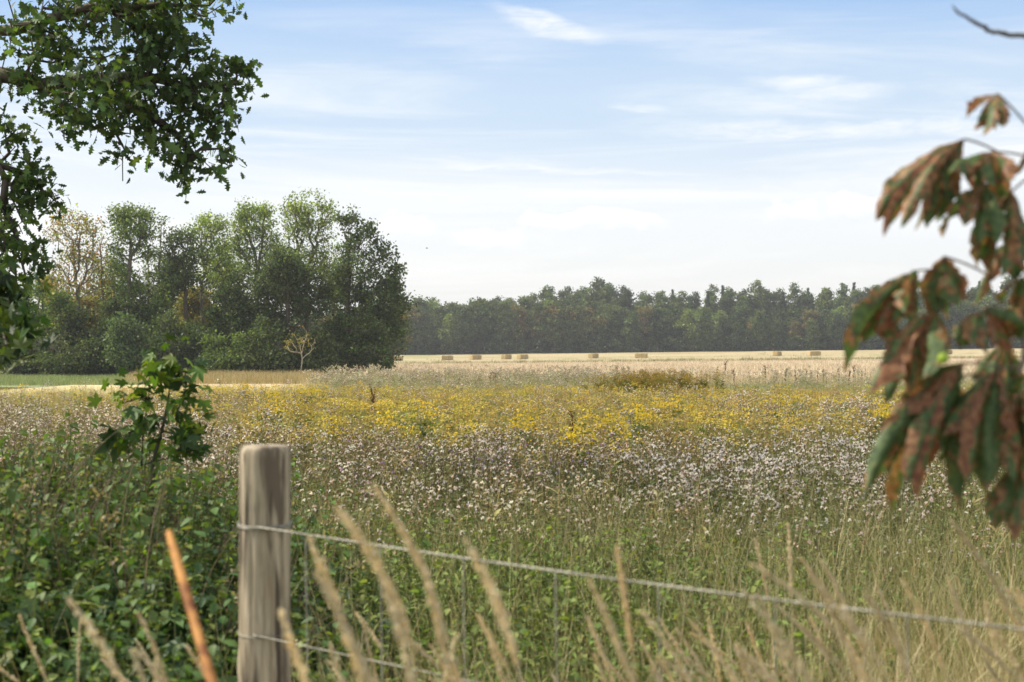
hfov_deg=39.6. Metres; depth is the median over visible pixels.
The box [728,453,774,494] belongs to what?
thistle plant
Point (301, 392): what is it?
ragwort plant
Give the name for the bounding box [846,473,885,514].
thistle plant
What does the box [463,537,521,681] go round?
grass stalk
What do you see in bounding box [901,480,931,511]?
thistle plant
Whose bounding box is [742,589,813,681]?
grass stalk
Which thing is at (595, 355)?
straw bale
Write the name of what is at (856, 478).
thistle plant
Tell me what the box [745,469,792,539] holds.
thistle plant
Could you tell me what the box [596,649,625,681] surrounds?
grass stalk
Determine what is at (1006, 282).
broadleaf tree
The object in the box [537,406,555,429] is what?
ragwort plant
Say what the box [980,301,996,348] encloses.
broadleaf tree
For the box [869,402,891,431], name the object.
ragwort plant
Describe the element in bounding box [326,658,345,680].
grass stalk
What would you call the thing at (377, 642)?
grass stalk
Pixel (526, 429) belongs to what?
ragwort plant
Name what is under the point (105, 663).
grass stalk
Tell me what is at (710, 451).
thistle plant
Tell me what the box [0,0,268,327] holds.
oak tree
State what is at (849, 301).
broadleaf tree
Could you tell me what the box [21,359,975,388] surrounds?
crop field
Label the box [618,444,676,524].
thistle plant
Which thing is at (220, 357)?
bush
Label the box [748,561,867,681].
grass stalk
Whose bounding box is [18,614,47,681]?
grass stalk
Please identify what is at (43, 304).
broadleaf tree
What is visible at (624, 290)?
broadleaf tree
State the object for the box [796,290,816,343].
broadleaf tree
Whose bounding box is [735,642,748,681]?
grass stalk
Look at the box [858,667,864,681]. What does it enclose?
grass stalk
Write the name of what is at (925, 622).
grass stalk
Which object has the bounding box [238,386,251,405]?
ragwort plant
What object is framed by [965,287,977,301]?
broadleaf tree
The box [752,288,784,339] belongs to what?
broadleaf tree
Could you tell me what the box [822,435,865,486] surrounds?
thistle plant
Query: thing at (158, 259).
ash tree
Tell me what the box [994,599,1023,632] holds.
grass stalk
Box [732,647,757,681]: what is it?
grass stalk
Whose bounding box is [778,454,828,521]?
thistle plant
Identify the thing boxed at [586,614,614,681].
grass stalk
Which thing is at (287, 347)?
young tree
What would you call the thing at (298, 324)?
broadleaf tree
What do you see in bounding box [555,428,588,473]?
ragwort plant
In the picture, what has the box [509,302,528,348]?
broadleaf tree
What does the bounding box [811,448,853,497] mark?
thistle plant
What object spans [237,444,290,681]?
fence post
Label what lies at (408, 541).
grass stalk
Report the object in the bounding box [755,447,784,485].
thistle plant
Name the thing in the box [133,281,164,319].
broadleaf tree
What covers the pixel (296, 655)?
grass stalk
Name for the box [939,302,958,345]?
broadleaf tree
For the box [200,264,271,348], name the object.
oak tree
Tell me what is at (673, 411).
ragwort plant
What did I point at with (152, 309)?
bush
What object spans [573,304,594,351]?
broadleaf tree
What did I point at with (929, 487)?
thistle plant
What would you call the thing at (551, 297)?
broadleaf tree
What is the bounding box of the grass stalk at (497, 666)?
[486,633,505,681]
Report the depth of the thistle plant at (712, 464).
8.17 m
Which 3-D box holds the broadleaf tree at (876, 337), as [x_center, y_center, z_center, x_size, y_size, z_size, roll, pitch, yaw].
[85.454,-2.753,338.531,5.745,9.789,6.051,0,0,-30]
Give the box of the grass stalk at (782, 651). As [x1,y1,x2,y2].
[755,592,793,681]
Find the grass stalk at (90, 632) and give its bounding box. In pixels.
[66,596,125,681]
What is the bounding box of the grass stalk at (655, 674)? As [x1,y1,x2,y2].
[648,667,661,681]
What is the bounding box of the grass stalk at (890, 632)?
[865,594,909,681]
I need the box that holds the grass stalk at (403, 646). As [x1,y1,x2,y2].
[380,578,416,681]
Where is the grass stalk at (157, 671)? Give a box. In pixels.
[154,656,159,681]
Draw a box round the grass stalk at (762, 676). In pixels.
[736,649,769,681]
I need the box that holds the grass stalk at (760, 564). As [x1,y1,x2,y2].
[753,538,774,675]
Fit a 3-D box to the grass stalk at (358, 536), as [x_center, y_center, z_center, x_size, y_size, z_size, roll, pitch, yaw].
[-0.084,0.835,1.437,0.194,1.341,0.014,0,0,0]
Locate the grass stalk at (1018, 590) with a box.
[1015,586,1023,599]
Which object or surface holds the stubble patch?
on the crop field at (640, 370)
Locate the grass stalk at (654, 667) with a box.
[641,640,662,681]
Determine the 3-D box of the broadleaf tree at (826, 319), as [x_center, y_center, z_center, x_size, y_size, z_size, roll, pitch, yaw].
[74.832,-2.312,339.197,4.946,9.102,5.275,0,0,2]
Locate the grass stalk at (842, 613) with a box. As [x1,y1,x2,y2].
[832,603,889,681]
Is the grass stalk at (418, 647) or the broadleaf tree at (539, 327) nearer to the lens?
the grass stalk at (418, 647)
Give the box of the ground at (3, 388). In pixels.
[0,343,1020,389]
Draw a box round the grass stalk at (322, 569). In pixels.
[307,534,363,681]
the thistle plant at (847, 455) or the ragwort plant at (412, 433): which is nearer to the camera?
the thistle plant at (847, 455)
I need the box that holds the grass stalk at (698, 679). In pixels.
[690,670,702,681]
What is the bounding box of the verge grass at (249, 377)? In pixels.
[0,368,322,393]
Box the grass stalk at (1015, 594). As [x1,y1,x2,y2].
[1005,587,1023,605]
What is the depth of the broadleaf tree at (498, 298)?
376.11 m
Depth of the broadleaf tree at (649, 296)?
376.51 m
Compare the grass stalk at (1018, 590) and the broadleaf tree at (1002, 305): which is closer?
the grass stalk at (1018, 590)
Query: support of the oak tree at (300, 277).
on the crop field at (640, 370)
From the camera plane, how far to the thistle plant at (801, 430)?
11.99 m
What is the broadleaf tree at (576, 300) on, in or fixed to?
on the ground at (3, 388)
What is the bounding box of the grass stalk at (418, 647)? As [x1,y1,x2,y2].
[406,637,451,681]
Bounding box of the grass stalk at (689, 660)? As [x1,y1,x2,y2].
[681,652,714,681]
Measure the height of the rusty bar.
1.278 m
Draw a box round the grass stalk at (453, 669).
[445,647,463,681]
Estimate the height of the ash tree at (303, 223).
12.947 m
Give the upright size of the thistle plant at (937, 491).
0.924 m
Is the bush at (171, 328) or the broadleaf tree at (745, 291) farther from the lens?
the broadleaf tree at (745, 291)
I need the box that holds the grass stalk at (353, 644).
[314,571,373,681]
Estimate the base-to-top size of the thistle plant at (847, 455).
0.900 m
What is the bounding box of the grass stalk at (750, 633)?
[745,621,769,680]
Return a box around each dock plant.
[369,384,376,439]
[566,410,580,464]
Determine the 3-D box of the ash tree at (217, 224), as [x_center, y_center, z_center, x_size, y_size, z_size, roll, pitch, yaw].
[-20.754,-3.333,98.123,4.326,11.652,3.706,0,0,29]
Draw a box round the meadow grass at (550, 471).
[0,381,1023,662]
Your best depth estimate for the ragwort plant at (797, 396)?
17.39 m
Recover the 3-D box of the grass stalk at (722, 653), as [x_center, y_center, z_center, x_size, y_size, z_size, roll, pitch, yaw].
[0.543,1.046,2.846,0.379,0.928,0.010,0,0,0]
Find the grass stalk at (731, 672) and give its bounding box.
[703,641,739,681]
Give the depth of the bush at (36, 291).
96.80 m
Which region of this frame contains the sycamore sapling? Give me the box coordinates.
[86,334,216,535]
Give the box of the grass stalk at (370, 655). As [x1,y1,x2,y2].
[363,626,379,681]
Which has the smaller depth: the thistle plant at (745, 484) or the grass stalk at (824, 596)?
the grass stalk at (824, 596)
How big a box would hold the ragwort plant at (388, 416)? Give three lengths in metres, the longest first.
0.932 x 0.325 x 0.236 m
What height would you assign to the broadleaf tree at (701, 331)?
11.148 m
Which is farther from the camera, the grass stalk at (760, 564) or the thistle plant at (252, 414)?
the thistle plant at (252, 414)
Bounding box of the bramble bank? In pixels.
[0,388,438,681]
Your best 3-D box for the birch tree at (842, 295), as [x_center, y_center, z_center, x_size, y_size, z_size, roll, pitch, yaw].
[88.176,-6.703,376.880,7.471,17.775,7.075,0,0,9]
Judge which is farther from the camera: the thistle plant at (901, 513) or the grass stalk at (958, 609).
the thistle plant at (901, 513)
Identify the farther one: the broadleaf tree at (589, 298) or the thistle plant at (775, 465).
the broadleaf tree at (589, 298)
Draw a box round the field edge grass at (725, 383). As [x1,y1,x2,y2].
[297,370,975,394]
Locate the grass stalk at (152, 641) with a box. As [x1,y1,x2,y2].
[137,611,168,681]
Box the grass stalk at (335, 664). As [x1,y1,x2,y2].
[329,643,345,681]
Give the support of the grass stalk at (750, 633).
on the ground at (3, 388)
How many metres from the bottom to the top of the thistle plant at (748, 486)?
0.804 m
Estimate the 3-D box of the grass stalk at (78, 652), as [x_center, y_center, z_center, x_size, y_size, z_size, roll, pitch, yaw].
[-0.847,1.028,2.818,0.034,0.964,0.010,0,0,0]
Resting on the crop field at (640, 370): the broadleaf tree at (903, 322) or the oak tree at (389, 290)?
the oak tree at (389, 290)
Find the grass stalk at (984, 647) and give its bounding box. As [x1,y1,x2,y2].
[957,626,1018,681]
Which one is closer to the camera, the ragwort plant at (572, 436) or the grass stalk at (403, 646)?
the grass stalk at (403, 646)
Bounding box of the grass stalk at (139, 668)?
[129,648,146,681]
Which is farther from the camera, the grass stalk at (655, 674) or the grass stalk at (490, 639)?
the grass stalk at (490, 639)
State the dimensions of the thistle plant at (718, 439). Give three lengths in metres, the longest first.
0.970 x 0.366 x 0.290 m
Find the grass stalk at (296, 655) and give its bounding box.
[278,609,310,681]
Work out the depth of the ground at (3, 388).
337.04 m
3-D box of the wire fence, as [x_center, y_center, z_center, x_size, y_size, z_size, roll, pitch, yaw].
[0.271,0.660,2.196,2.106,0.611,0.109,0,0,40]
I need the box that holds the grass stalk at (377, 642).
[355,611,403,681]
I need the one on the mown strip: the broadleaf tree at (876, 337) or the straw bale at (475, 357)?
the straw bale at (475, 357)
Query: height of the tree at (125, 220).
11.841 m
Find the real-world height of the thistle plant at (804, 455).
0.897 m
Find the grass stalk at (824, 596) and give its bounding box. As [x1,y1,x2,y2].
[808,568,860,681]
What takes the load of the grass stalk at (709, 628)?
on the ground at (3, 388)
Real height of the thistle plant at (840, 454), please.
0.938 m
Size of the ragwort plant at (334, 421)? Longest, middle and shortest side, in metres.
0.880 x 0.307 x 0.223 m
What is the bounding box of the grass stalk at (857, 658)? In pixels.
[845,634,870,681]
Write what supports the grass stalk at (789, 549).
on the ground at (3, 388)
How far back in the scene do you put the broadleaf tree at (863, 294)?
366.20 m
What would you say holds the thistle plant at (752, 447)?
on the ground at (3, 388)
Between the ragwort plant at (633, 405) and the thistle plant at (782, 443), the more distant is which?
the ragwort plant at (633, 405)
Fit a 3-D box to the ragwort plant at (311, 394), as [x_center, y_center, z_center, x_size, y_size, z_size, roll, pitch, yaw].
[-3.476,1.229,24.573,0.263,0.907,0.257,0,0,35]
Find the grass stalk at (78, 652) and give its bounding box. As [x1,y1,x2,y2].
[76,617,80,681]
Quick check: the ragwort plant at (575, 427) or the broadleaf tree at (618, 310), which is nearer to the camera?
the ragwort plant at (575, 427)
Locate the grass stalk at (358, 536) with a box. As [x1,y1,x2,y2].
[334,504,423,681]
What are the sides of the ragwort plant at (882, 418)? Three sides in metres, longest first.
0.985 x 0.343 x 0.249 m
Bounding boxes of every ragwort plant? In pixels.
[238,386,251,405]
[259,398,277,420]
[270,396,287,420]
[273,403,289,432]
[274,390,287,421]
[291,399,307,424]
[292,386,313,401]
[298,384,315,402]
[302,386,319,408]
[318,426,349,477]
[322,415,343,438]
[376,410,395,437]
[382,419,406,453]
[404,425,420,458]
[414,400,439,449]
[422,408,443,454]
[477,390,491,402]
[507,409,539,450]
[509,418,532,446]
[512,416,537,459]
[524,406,544,429]
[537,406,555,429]
[553,427,595,490]
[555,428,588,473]
[562,423,595,485]
[569,435,591,477]
[571,409,599,460]
[593,418,615,449]
[596,407,628,443]
[600,412,627,444]
[604,429,643,485]
[621,404,648,447]
[629,403,648,433]
[635,408,657,444]
[636,410,662,441]
[651,397,670,416]
[653,402,676,426]
[661,399,679,430]
[663,394,690,429]
[763,394,787,437]
[781,394,802,434]
[781,404,801,429]
[866,409,888,436]
[868,398,891,435]
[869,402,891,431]
[879,406,890,420]
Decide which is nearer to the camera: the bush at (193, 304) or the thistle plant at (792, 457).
the thistle plant at (792, 457)
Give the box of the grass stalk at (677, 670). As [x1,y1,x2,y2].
[663,657,686,680]
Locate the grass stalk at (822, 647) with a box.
[799,624,852,681]
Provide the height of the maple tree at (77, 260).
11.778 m
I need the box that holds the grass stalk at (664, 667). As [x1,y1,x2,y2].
[656,654,674,681]
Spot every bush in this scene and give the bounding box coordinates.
[0,333,67,375]
[5,268,59,322]
[7,268,40,315]
[25,331,103,375]
[26,287,90,351]
[62,305,121,374]
[70,292,112,334]
[70,332,124,375]
[89,293,154,373]
[97,310,154,374]
[121,333,193,372]
[130,292,178,343]
[148,307,209,368]
[169,284,216,328]
[176,305,227,369]
[191,329,253,372]
[232,324,303,372]
[278,326,348,373]
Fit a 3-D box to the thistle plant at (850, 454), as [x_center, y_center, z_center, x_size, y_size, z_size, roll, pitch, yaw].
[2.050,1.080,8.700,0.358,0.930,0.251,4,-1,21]
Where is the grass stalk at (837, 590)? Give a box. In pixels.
[821,560,873,681]
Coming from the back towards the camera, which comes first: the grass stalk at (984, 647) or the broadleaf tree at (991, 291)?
the broadleaf tree at (991, 291)
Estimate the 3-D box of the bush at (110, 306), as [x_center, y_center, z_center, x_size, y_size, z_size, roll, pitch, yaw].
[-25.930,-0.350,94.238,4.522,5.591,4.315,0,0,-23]
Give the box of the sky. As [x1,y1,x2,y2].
[0,0,1023,343]
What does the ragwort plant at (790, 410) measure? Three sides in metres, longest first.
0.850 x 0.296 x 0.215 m
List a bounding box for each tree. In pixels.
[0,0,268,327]
[0,241,58,372]
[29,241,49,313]
[35,203,116,316]
[35,287,73,314]
[37,332,72,375]
[73,273,106,318]
[87,231,119,320]
[89,251,134,309]
[102,200,166,302]
[133,245,161,303]
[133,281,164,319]
[134,215,180,295]
[148,224,219,324]
[151,253,193,332]
[181,209,236,324]
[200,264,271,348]
[202,243,247,308]
[223,195,285,317]
[244,243,339,353]
[265,240,302,347]
[273,187,343,352]
[283,325,318,370]
[290,313,314,356]
[304,312,327,332]
[307,240,356,328]
[310,311,352,353]
[311,204,419,373]
[351,306,372,358]
[351,307,390,360]
[379,311,420,366]
[401,310,413,354]
[407,303,418,352]
[407,305,427,354]
[409,295,434,349]
[423,299,439,316]
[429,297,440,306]
[431,303,451,350]
[435,313,455,353]
[443,301,460,316]
[449,304,476,353]
[453,303,474,348]
[467,296,487,343]
[468,300,488,349]
[478,298,501,351]
[492,296,504,307]
[494,298,520,353]
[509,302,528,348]
[514,295,534,313]
[526,300,554,352]
[527,292,540,306]
[537,284,561,302]
[539,299,553,351]
[541,292,558,302]
[541,300,565,352]
[556,286,573,303]
[557,304,584,350]
[558,297,578,348]
[564,294,582,304]
[573,286,588,303]
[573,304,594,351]
[575,287,601,316]
[576,303,595,318]
[584,276,611,314]
[591,313,612,346]
[592,284,620,314]
[595,303,621,347]
[603,282,618,346]
[604,308,625,350]
[605,306,625,349]
[616,285,636,310]
[617,294,631,313]
[620,309,641,351]
[631,290,654,309]
[633,294,650,309]
[635,303,656,346]
[641,308,668,349]
[651,291,664,306]
[652,290,674,316]
[659,307,671,347]
[667,307,687,351]
[668,293,676,309]
[670,291,695,312]
[673,308,698,351]
[685,291,702,310]
[689,305,714,351]
[692,306,713,344]
[702,283,720,345]
[705,291,712,342]
[709,310,727,343]
[712,294,734,314]
[712,315,730,342]
[715,286,743,310]
[727,306,747,345]
[728,322,747,350]
[733,288,755,317]
[734,295,756,323]
[744,319,755,350]
[747,279,773,319]
[751,309,772,350]
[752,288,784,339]
[761,313,773,342]
[772,287,789,318]
[781,292,787,346]
[783,316,802,345]
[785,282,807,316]
[785,309,804,326]
[786,318,801,347]
[793,292,816,321]
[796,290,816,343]
[800,306,819,344]
[805,318,822,347]
[812,287,836,314]
[815,287,837,308]
[815,307,832,345]
[820,313,832,346]
[825,312,846,349]
[830,305,849,349]
[833,283,852,309]
[841,290,861,310]
[841,310,851,333]
[844,5,1023,541]
[857,287,870,301]
[866,334,878,349]
[898,317,908,329]
[919,306,946,327]
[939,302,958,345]
[950,300,970,344]
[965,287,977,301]
[966,301,979,347]
[972,295,999,309]
[975,286,993,297]
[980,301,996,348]
[987,291,998,302]
[994,300,1005,308]
[997,275,1018,303]
[1002,294,1011,308]
[1008,306,1018,343]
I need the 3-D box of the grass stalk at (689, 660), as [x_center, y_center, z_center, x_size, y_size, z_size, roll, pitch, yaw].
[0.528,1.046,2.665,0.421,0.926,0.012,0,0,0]
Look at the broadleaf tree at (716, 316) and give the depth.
348.70 m
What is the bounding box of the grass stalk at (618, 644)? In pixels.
[587,575,635,681]
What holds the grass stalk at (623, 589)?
on the ground at (3, 388)
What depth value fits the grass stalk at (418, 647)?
2.23 m
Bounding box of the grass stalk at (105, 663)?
[101,658,129,681]
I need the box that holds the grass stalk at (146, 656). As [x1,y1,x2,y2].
[136,639,163,681]
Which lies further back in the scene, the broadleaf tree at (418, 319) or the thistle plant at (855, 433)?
the broadleaf tree at (418, 319)
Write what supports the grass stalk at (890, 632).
on the ground at (3, 388)
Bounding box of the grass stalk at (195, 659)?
[185,644,205,679]
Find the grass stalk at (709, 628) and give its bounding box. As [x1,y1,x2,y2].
[707,617,721,681]
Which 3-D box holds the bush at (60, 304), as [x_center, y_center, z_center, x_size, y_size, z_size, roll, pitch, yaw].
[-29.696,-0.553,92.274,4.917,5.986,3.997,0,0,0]
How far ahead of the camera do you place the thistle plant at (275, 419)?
14.66 m
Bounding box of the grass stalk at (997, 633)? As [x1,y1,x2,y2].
[985,614,1023,681]
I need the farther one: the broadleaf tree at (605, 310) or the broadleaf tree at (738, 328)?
the broadleaf tree at (605, 310)
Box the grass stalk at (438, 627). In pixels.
[415,547,449,681]
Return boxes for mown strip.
[346,348,1021,364]
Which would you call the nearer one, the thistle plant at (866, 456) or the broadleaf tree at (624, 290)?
the thistle plant at (866, 456)
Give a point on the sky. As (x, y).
(650, 146)
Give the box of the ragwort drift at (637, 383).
[0,367,972,505]
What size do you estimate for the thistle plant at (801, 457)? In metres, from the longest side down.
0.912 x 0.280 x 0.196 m
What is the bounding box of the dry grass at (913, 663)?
[0,530,1023,681]
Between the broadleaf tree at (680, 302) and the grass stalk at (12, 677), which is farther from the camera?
the broadleaf tree at (680, 302)
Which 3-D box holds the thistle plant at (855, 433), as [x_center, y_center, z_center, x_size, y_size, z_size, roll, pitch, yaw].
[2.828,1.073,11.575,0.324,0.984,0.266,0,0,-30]
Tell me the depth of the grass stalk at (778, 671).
2.63 m
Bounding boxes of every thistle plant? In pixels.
[9,392,36,416]
[232,397,256,420]
[244,406,261,426]
[265,410,286,431]
[458,434,497,519]
[470,445,505,492]
[489,448,516,479]
[536,385,552,407]
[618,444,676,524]
[620,408,652,453]
[626,457,665,535]
[637,465,688,503]
[638,408,661,439]
[641,456,676,503]
[645,469,683,507]
[647,449,695,533]
[647,467,702,541]
[654,454,697,500]
[658,461,702,528]
[659,463,695,511]
[666,458,702,526]
[666,471,699,533]
[666,475,711,535]
[678,437,724,509]
[682,446,727,512]
[684,449,719,522]
[685,471,736,548]
[686,439,734,514]
[694,458,733,518]
[698,467,746,532]
[699,454,725,496]
[709,451,772,534]
[709,468,762,550]
[719,449,762,520]
[720,473,777,520]
[722,460,770,538]
[726,492,769,559]
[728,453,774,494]
[729,448,767,511]
[738,452,771,533]
[738,479,797,548]
[742,446,773,491]
[743,449,792,541]
[744,441,805,541]
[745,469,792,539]
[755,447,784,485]
[757,454,803,511]
[766,461,831,543]
[772,441,811,478]
[773,427,806,461]
[773,441,811,490]
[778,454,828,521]
[785,447,828,511]
[789,447,827,509]
[790,448,816,504]
[796,413,834,454]
[797,424,830,461]
[798,454,828,501]
[800,425,824,475]
[805,442,833,485]
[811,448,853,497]
[815,439,849,507]
[819,446,870,495]
[821,453,846,501]
[822,431,854,519]
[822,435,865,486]
[823,459,862,522]
[830,441,875,495]
[834,430,867,506]
[837,434,862,475]
[839,456,884,511]
[842,412,875,480]
[843,458,886,537]
[846,434,873,474]
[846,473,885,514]
[851,444,884,490]
[855,470,909,529]
[879,481,914,536]
[896,481,913,534]
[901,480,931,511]
[903,464,933,509]
[904,472,948,554]
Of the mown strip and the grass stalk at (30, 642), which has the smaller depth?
the grass stalk at (30, 642)
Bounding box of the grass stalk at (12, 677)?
[0,666,18,681]
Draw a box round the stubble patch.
[1,385,522,402]
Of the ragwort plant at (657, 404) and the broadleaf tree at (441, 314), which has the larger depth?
the broadleaf tree at (441, 314)
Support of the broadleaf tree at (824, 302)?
on the ground at (3, 388)
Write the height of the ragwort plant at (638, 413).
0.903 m
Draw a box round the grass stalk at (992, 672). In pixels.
[982,654,1000,681]
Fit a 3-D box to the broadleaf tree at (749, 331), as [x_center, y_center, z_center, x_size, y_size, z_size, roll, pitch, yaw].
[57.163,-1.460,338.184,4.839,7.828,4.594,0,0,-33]
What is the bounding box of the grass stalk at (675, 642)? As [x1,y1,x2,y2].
[660,618,692,670]
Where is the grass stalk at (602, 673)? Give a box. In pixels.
[592,653,606,681]
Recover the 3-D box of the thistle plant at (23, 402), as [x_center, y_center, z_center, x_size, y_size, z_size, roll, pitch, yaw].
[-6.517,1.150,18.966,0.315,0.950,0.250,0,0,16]
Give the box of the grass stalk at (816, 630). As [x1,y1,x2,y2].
[810,615,833,681]
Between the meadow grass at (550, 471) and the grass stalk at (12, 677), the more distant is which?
the meadow grass at (550, 471)
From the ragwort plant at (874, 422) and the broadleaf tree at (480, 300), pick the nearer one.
the ragwort plant at (874, 422)
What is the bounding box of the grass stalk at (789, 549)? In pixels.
[786,523,793,675]
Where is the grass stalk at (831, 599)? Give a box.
[799,556,882,681]
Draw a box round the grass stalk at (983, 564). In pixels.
[949,518,1023,642]
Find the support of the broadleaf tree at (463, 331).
on the ground at (3, 388)
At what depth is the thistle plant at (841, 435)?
11.40 m
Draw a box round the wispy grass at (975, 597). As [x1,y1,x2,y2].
[0,444,1023,681]
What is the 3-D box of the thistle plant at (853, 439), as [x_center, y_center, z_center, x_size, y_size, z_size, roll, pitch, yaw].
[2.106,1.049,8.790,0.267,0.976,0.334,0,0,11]
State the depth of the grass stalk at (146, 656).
2.75 m
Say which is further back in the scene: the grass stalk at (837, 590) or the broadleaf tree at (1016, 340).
the broadleaf tree at (1016, 340)
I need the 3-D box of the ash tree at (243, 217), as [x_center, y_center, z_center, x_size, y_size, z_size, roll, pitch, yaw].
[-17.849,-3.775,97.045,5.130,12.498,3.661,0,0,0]
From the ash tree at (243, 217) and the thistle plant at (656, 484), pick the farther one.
the ash tree at (243, 217)
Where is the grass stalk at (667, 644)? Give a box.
[640,610,691,681]
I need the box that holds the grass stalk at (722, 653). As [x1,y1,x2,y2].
[689,632,754,681]
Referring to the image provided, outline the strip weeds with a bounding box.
[395,351,1020,363]
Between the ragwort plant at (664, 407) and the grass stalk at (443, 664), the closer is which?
the grass stalk at (443, 664)
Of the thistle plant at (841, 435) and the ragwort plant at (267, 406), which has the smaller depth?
the thistle plant at (841, 435)
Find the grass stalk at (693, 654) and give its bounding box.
[676,628,709,680]
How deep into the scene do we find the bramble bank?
4.04 m
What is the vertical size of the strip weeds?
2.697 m
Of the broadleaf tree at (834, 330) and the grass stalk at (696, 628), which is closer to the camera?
the grass stalk at (696, 628)
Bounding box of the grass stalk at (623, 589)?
[615,545,635,681]
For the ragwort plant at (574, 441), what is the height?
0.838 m
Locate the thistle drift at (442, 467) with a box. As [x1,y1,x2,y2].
[0,363,1023,626]
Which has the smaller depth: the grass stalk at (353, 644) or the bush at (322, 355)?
the grass stalk at (353, 644)
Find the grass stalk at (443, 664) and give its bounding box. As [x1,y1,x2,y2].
[428,642,455,681]
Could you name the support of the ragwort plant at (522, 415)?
on the ground at (3, 388)
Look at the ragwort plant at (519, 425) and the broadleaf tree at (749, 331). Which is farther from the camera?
the broadleaf tree at (749, 331)
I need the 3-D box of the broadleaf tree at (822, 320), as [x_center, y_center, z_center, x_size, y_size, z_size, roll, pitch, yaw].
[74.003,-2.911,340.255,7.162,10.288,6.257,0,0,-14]
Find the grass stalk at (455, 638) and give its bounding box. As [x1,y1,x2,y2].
[442,633,458,681]
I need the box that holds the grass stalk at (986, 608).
[983,599,1004,681]
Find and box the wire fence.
[237,520,1023,681]
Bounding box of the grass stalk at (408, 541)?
[372,484,461,681]
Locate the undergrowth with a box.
[396,334,1022,354]
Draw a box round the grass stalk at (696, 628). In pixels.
[687,617,737,680]
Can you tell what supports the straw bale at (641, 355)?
on the mown strip
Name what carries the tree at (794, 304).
on the ground at (3, 388)
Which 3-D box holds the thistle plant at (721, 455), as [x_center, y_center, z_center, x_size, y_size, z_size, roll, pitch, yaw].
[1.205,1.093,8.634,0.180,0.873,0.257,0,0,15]
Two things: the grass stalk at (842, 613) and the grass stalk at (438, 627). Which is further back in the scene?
the grass stalk at (842, 613)
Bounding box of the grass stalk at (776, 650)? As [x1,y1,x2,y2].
[772,645,796,681]
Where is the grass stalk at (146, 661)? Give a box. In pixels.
[134,647,161,681]
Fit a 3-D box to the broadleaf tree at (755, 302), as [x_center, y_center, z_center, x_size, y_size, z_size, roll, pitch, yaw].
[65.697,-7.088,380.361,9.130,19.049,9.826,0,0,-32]
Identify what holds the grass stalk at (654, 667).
on the ground at (3, 388)
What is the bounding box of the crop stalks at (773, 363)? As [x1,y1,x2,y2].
[379,357,1023,378]
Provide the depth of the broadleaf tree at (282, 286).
102.95 m
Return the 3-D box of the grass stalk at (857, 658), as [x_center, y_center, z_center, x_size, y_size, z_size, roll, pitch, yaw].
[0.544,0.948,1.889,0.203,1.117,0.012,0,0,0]
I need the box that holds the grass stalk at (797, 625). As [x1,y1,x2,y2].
[776,603,844,681]
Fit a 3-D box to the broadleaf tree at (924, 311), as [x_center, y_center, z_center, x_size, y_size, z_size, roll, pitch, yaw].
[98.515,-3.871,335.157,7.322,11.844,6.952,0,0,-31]
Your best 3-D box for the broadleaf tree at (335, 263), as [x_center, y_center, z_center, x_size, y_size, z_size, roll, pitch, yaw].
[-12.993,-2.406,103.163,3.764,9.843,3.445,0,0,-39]
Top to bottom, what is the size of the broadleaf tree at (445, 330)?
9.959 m
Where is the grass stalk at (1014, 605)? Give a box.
[998,574,1023,626]
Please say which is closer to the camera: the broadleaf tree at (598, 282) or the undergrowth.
the undergrowth
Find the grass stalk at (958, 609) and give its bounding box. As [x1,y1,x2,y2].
[948,580,984,681]
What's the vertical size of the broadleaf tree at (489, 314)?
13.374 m
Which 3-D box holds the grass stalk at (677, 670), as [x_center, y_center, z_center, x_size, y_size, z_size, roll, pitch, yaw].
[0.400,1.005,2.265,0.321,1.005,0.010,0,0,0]
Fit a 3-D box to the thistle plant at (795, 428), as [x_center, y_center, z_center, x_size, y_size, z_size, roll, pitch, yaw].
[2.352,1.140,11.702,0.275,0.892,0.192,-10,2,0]
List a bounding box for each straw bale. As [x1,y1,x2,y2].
[441,355,452,359]
[469,355,481,359]
[501,354,511,358]
[517,354,527,358]
[588,353,598,357]
[635,353,647,357]
[772,351,781,355]
[808,351,820,355]
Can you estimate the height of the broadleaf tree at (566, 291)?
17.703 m
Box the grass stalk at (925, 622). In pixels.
[901,579,946,681]
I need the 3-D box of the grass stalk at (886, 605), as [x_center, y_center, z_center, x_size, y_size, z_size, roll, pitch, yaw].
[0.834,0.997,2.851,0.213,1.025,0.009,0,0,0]
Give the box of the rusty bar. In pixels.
[166,530,216,681]
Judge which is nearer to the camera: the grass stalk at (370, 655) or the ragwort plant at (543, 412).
the grass stalk at (370, 655)
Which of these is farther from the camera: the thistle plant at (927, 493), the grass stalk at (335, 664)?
the thistle plant at (927, 493)
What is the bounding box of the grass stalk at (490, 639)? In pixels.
[476,613,513,681]
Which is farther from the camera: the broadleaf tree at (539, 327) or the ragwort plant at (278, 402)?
the broadleaf tree at (539, 327)
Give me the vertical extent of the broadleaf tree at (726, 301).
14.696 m
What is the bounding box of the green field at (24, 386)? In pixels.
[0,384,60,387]
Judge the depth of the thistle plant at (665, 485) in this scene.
8.09 m
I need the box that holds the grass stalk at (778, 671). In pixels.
[765,663,789,681]
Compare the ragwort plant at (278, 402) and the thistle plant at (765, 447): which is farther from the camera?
the ragwort plant at (278, 402)
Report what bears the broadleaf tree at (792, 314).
on the ground at (3, 388)
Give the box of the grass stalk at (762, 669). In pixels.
[734,643,776,681]
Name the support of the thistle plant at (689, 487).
on the ground at (3, 388)
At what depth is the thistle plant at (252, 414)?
16.06 m
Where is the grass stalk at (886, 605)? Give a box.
[875,583,915,681]
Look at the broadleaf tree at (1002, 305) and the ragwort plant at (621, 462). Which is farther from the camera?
the broadleaf tree at (1002, 305)

